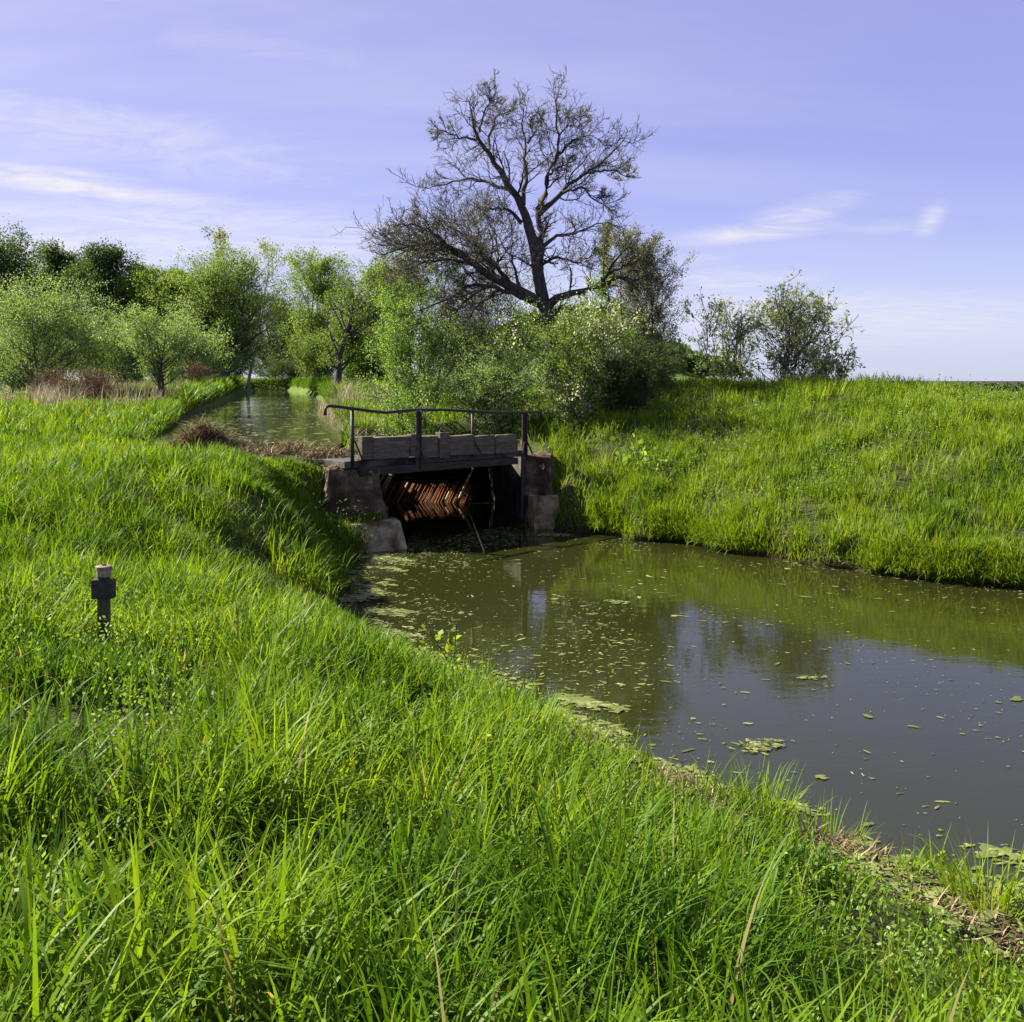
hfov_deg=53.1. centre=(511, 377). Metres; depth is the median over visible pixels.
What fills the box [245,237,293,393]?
birch tree
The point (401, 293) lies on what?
yellow green tree
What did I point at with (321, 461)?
weathered plank
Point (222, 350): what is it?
olive tree
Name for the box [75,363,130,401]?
red shrub
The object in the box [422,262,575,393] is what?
twiggy tree
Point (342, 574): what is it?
grass tuft
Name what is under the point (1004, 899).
grass tuft
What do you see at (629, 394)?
dark bush
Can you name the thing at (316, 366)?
understory bush
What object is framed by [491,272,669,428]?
flowering bush
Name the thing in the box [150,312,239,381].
understory bush
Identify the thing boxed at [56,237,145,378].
dark tree
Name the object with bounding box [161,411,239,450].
reed heap
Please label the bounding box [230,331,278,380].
understory bush
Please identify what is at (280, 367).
understory bush
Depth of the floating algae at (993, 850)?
11.87 m
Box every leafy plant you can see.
[298,493,381,541]
[419,623,471,672]
[608,434,669,478]
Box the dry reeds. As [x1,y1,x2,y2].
[0,377,396,439]
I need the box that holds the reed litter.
[204,436,1023,975]
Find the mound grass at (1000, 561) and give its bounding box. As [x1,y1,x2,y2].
[530,369,1023,587]
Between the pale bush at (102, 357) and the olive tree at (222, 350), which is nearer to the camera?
the pale bush at (102, 357)
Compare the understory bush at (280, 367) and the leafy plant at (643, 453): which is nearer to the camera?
the leafy plant at (643, 453)
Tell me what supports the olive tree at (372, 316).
on the ground at (832, 563)
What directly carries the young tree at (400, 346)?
on the ground at (832, 563)
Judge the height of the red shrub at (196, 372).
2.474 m
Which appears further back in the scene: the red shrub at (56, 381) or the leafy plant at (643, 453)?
the red shrub at (56, 381)
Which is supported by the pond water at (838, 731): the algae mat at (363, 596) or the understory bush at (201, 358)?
the algae mat at (363, 596)
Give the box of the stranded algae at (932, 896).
[554,721,1023,956]
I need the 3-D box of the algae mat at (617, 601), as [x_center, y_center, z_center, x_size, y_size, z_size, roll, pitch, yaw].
[1.486,3.185,14.573,0.388,0.010,0.230,0,0,38]
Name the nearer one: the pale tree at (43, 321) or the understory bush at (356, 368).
the pale tree at (43, 321)
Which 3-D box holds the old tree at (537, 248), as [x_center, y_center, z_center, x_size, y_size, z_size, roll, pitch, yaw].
[-0.156,-3.917,29.797,9.812,10.070,6.519,0,0,0]
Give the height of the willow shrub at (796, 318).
3.828 m
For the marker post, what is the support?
on the ground at (832, 563)
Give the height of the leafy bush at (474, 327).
3.338 m
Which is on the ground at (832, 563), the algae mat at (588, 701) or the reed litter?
the reed litter
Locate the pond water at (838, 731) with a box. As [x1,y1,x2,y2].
[336,495,1023,888]
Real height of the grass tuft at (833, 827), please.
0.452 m
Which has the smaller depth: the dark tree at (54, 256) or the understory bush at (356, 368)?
the understory bush at (356, 368)
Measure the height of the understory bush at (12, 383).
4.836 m
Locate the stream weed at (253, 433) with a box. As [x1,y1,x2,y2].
[155,395,334,448]
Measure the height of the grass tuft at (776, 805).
0.432 m
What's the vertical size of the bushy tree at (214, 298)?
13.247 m
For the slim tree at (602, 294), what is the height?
6.326 m
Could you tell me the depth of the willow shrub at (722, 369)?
30.61 m
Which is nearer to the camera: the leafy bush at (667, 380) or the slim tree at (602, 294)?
the leafy bush at (667, 380)
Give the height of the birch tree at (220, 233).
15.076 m
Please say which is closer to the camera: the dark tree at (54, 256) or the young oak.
the young oak
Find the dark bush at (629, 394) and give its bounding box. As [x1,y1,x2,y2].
[554,335,679,418]
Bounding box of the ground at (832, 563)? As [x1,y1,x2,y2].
[0,337,1023,1021]
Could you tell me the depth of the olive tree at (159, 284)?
88.88 m
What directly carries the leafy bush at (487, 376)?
on the ground at (832, 563)
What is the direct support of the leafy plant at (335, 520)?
on the ground at (832, 563)
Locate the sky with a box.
[0,0,1023,380]
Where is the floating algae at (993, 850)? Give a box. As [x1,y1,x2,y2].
[339,523,1023,881]
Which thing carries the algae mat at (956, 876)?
on the pond water at (838, 731)
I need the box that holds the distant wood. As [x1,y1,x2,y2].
[735,379,1023,391]
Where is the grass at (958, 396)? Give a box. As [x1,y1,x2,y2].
[570,371,1023,529]
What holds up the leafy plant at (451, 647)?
on the ground at (832, 563)
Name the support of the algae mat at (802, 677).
on the pond water at (838, 731)
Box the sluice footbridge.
[314,404,558,552]
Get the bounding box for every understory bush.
[0,328,69,393]
[87,321,168,384]
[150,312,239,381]
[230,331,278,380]
[248,348,315,380]
[281,325,344,378]
[320,310,393,383]
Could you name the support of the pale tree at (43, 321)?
on the ground at (832, 563)
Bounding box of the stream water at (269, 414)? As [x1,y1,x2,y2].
[149,391,344,449]
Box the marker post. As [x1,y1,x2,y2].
[91,563,115,648]
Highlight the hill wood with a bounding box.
[437,303,752,377]
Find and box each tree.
[0,213,85,382]
[0,260,145,389]
[16,238,89,376]
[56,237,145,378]
[86,289,224,397]
[104,252,179,377]
[127,260,208,378]
[139,229,302,378]
[186,277,241,377]
[198,221,236,370]
[241,280,312,378]
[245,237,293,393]
[260,304,325,376]
[267,244,361,377]
[330,66,671,398]
[330,255,432,378]
[351,262,482,483]
[361,233,495,408]
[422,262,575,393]
[579,219,622,346]
[588,217,700,385]
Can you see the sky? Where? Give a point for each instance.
(873, 150)
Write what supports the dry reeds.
on the ground at (832, 563)
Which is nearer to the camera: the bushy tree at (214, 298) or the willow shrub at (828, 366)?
the willow shrub at (828, 366)
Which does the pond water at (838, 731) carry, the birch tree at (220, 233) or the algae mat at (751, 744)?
the algae mat at (751, 744)
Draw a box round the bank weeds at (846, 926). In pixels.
[0,564,1023,1021]
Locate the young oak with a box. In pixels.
[305,259,386,384]
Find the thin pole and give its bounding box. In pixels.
[464,501,484,551]
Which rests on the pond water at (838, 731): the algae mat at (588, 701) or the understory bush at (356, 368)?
the algae mat at (588, 701)
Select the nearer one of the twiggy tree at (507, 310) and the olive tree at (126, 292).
the twiggy tree at (507, 310)
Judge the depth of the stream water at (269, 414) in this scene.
39.30 m
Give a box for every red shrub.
[21,359,106,397]
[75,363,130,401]
[178,359,217,382]
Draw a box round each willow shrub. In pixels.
[665,286,775,382]
[727,266,863,382]
[800,339,865,379]
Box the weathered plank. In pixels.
[268,456,323,465]
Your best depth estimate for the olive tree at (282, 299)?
136.97 m
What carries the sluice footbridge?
on the ground at (832, 563)
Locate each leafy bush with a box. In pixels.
[420,311,512,407]
[437,327,574,435]
[619,337,692,397]
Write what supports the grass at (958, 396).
on the ground at (832, 563)
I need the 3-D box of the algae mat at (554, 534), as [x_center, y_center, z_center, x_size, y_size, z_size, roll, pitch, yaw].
[0.885,3.185,20.771,0.819,0.010,0.445,0,0,0]
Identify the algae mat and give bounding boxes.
[339,590,384,601]
[538,533,570,536]
[547,693,629,712]
[603,599,628,603]
[727,738,783,751]
[796,675,827,679]
[908,858,984,885]
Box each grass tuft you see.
[327,547,360,587]
[690,742,816,828]
[783,787,875,851]
[913,819,1023,924]
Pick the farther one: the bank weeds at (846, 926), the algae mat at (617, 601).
the algae mat at (617, 601)
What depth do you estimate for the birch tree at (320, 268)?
116.18 m
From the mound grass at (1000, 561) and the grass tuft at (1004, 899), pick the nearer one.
the grass tuft at (1004, 899)
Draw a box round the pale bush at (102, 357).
[39,303,142,388]
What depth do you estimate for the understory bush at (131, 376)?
65.04 m
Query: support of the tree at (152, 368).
on the ground at (832, 563)
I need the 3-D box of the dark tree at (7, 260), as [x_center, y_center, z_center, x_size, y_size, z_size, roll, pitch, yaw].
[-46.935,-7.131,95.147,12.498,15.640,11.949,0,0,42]
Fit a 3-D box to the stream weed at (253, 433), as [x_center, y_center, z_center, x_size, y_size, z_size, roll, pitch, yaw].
[-13.997,1.590,58.978,6.855,0.010,77.294,0,0,-12]
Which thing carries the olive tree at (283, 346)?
on the ground at (832, 563)
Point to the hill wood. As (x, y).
(690, 365)
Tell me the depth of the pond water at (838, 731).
11.80 m
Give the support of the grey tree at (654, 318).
on the ground at (832, 563)
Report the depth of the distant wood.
779.58 m
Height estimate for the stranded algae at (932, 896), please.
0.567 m
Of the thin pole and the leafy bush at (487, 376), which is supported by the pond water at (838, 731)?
the thin pole

